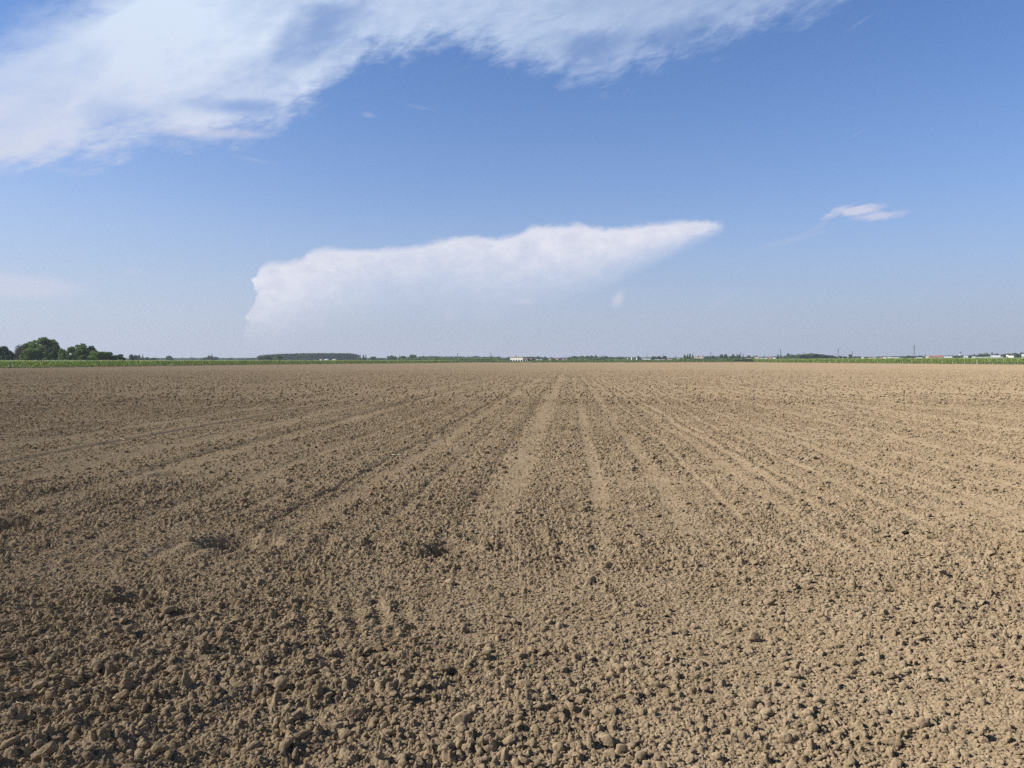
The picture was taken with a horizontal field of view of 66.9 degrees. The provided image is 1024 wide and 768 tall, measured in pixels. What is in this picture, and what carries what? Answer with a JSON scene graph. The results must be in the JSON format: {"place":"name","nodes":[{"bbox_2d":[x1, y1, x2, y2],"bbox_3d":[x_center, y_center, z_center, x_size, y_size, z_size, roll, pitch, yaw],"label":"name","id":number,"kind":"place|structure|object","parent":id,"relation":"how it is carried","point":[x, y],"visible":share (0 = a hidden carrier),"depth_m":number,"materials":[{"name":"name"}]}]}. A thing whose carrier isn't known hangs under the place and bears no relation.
{"place":"outdoors","nodes":[
{"label":"outdoors","id":0,"kind":"place"},
{"bbox_2d":[0,362,1023,767],"bbox_3d":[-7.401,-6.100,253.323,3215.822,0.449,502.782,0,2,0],"label":"soil field","id":1,"kind":"structure","parent":0,"point":[522,466],"depth_m":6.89,"materials":[{"name":"brown soil"}]},
{"bbox_2d":[0,359,368,366],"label":"vine row","id":2,"kind":"object","parent":1,"relation":"on","point":[130,360],"visible":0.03,"depth_m":219.94,"materials":[{"name":"green plant"}]},
{"bbox_2d":[0,359,432,366],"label":"vine row","id":3,"kind":"object","parent":1,"relation":"on","point":[153,360],"visible":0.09,"depth_m":212.93,"materials":[{"name":"green plant"}]},
{"bbox_2d":[4,360,438,365],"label":"vine row","id":4,"kind":"object","parent":1,"relation":"on","point":[166,360],"visible":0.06,"depth_m":234.19,"materials":[{"name":"green plant"}]},
{"bbox_2d":[1,359,442,366],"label":"vine row","id":5,"kind":"object","parent":1,"relation":"on","point":[178,360],"visible":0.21,"depth_m":237.66,"materials":[{"name":"green plant"}]},
{"bbox_2d":[0,360,454,366],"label":"vine row","id":6,"kind":"object","parent":1,"relation":"on","point":[94,362],"visible":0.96,"depth_m":245.96,"materials":[{"name":"green plant"}]},
{"bbox_2d":[0,362,457,367],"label":"grass","id":7,"kind":"structure","parent":1,"relation":"on","point":[189,365],"depth_m":236.03,"materials":[{"name":"green plant"}]},
{"bbox_2d":[431,362,666,362],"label":"grass","id":8,"kind":"structure","parent":1,"relation":"on","point":[551,362],"depth_m":493.35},
{"bbox_2d":[753,357,1023,363],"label":"vine row","id":9,"kind":"object","parent":1,"relation":"on","point":[931,360],"visible":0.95,"depth_m":299.45,"materials":[{"name":"green plant"}]},
{"bbox_2d":[762,357,1021,363],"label":"vine row","id":10,"kind":"object","parent":1,"relation":"on","point":[900,360],"visible":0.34,"depth_m":318.14,"materials":[{"name":"green plant"}]},
{"bbox_2d":[763,357,1023,363],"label":"vine row","id":11,"kind":"object","parent":1,"relation":"on","point":[910,361],"visible":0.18,"depth_m":317.10,"materials":[{"name":"green plant"}]},
{"bbox_2d":[765,362,1023,364],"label":"grass","id":12,"kind":"structure","parent":1,"relation":"on","point":[891,363],"depth_m":300.47,"materials":[{"name":"green plant"}]},
{"bbox_2d":[777,357,1022,363],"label":"vine row","id":13,"kind":"object","parent":1,"relation":"on","point":[918,358],"visible":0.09,"depth_m":312.52,"materials":[{"name":"green plant"}]},
{"bbox_2d":[816,357,1022,363],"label":"vine row","id":14,"kind":"object","parent":1,"relation":"on","point":[919,360],"visible":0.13,"depth_m":314.39,"materials":[{"name":"green plant"}]},
{"bbox_2d":[0,0,1023,358],"label":"sky","id":15,"kind":"structure","parent":0,"point":[179,178],"materials":[{"name":"blue"}]},
{"bbox_2d":[9,360,1020,366],"bbox_3d":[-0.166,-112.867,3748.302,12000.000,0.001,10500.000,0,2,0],"label":"ground","id":16,"kind":"structure","parent":0,"point":[827,362],"depth_m":412.26,"materials":[{"name":"green plant"}]},
{"bbox_2d":[0,346,17,363],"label":"round tree","id":17,"kind":"object","parent":16,"relation":"on","point":[6,353],"visible":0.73,"depth_m":328.06,"materials":[{"name":"green plant"}]},
{"bbox_2d":[13,344,27,359],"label":"bare tree","id":18,"kind":"object","parent":16,"relation":"on","point":[17,352],"visible":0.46,"depth_m":325.09,"materials":[{"name":"green plant"}]},
{"bbox_2d":[17,340,38,356],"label":"round tree","id":19,"kind":"object","parent":16,"relation":"on","point":[31,342],"visible":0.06,"depth_m":338.64,"materials":[{"name":"green plant"}]},
{"bbox_2d":[18,347,46,360],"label":"broad tree","id":20,"kind":"object","parent":16,"relation":"on","point":[31,353],"visible":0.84,"depth_m":319.89,"materials":[{"name":"green plant"}]},
{"bbox_2d":[28,337,58,359],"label":"round tree","id":21,"kind":"object","parent":16,"relation":"on","point":[45,342],"visible":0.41,"depth_m":335.14,"materials":[{"name":"green plant"}]},
{"bbox_2d":[44,344,62,363],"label":"broad tree","id":22,"kind":"object","parent":16,"relation":"on","point":[52,352],"visible":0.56,"depth_m":331.32,"materials":[{"name":"green plant"}]},
{"bbox_2d":[58,348,69,359],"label":"round tree","id":23,"kind":"object","parent":16,"relation":"on","point":[63,355],"visible":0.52,"depth_m":322.84,"materials":[{"name":"green plant"}]},
{"bbox_2d":[66,355,72,362],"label":"bush","id":24,"kind":"object","parent":16,"relation":"on","point":[69,357],"visible":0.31,"depth_m":317.41,"materials":[{"name":"green plant"}]},
{"bbox_2d":[67,343,87,363],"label":"round tree","id":25,"kind":"object","parent":16,"relation":"on","point":[78,351],"visible":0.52,"depth_m":333.21,"materials":[{"name":"green plant"}]},
{"bbox_2d":[79,355,86,365],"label":"bush","id":26,"kind":"object","parent":16,"relation":"on","point":[82,357],"visible":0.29,"depth_m":317.24,"materials":[{"name":"green plant"}]},
{"bbox_2d":[86,346,96,359],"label":"round tree","id":27,"kind":"object","parent":16,"relation":"on","point":[89,348],"visible":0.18,"depth_m":333.08,"materials":[{"name":"green plant"}]},
{"bbox_2d":[86,350,109,360],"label":"broad tree","id":28,"kind":"object","parent":16,"relation":"on","point":[98,355],"visible":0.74,"depth_m":320.17,"materials":[{"name":"green plant"}]},
{"bbox_2d":[108,352,118,365],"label":"broad tree","id":29,"kind":"object","parent":16,"relation":"on","point":[112,357],"visible":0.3,"depth_m":329.01,"materials":[{"name":"green plant"}]},
{"bbox_2d":[116,354,125,359],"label":"broad tree","id":30,"kind":"object","parent":16,"relation":"on","point":[120,357],"visible":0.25,"depth_m":348.09,"materials":[{"name":"green plant"}]},
{"bbox_2d":[129,354,135,360],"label":"round tree","id":31,"kind":"object","parent":16,"relation":"on","point":[131,357],"visible":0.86,"depth_m":638.47,"materials":[{"name":"green plant"}]},
{"bbox_2d":[262,356,272,359],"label":"willow tree","id":32,"kind":"object","parent":16,"relation":"on","point":[267,358],"visible":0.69,"depth_m":758.35,"materials":[{"name":"plant"}]},
{"bbox_2d":[273,355,282,359],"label":"willow tree","id":33,"kind":"object","parent":16,"relation":"on","point":[277,357],"visible":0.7,"depth_m":737.60,"materials":[{"name":"green plant"}]},
{"bbox_2d":[256,353,359,359],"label":"poplar plantation","id":34,"kind":"object","parent":16,"relation":"on","point":[318,356],"visible":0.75,"depth_m":1449.77,"materials":[{"name":"green plant"}]},
{"bbox_2d":[400,357,504,359],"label":"scrub","id":35,"kind":"object","parent":16,"relation":"on","point":[425,358],"visible":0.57,"depth_m":1000.56,"materials":[{"name":"green plant"}]},
{"bbox_2d":[510,356,530,360],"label":"arcaded villa","id":36,"kind":"object","parent":16,"relation":"on","point":[521,358],"visible":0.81,"depth_m":999.53,"materials":[{"name":"tile"}]},
{"bbox_2d":[126,354,1002,360],"bbox_3d":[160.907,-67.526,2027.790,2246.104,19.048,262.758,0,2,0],"label":"treeline","id":37,"kind":"object","parent":16,"relation":"on","point":[535,358],"visible":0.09,"depth_m":1909.14,"materials":[{"name":"green plant"}]},
{"bbox_2d":[453,360,733,361],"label":"green crops","id":38,"kind":"object","parent":16,"relation":"on","point":[597,361],"visible":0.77,"depth_m":513.64,"materials":[{"name":"green plant"}]},
{"bbox_2d":[564,358,630,359],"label":"scrub","id":39,"kind":"object","parent":16,"relation":"on","point":[596,359],"visible":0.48,"depth_m":1000.31,"materials":[{"name":"green plant"}]},
{"bbox_2d":[669,358,761,361],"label":"scrub","id":40,"kind":"object","parent":16,"relation":"on","point":[743,360],"visible":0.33,"depth_m":900.38,"materials":[{"name":"green plant"}]},
{"bbox_2d":[784,353,837,358],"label":"green wood","id":41,"kind":"object","parent":16,"relation":"on","point":[810,356],"visible":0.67,"depth_m":1000.13,"materials":[{"name":"green plant"}]},
{"bbox_2d":[926,355,943,357],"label":"brick works","id":42,"kind":"structure","parent":16,"relation":"on","point":[935,356],"depth_m":997.64,"materials":[{"name":"brick"}]}
]}

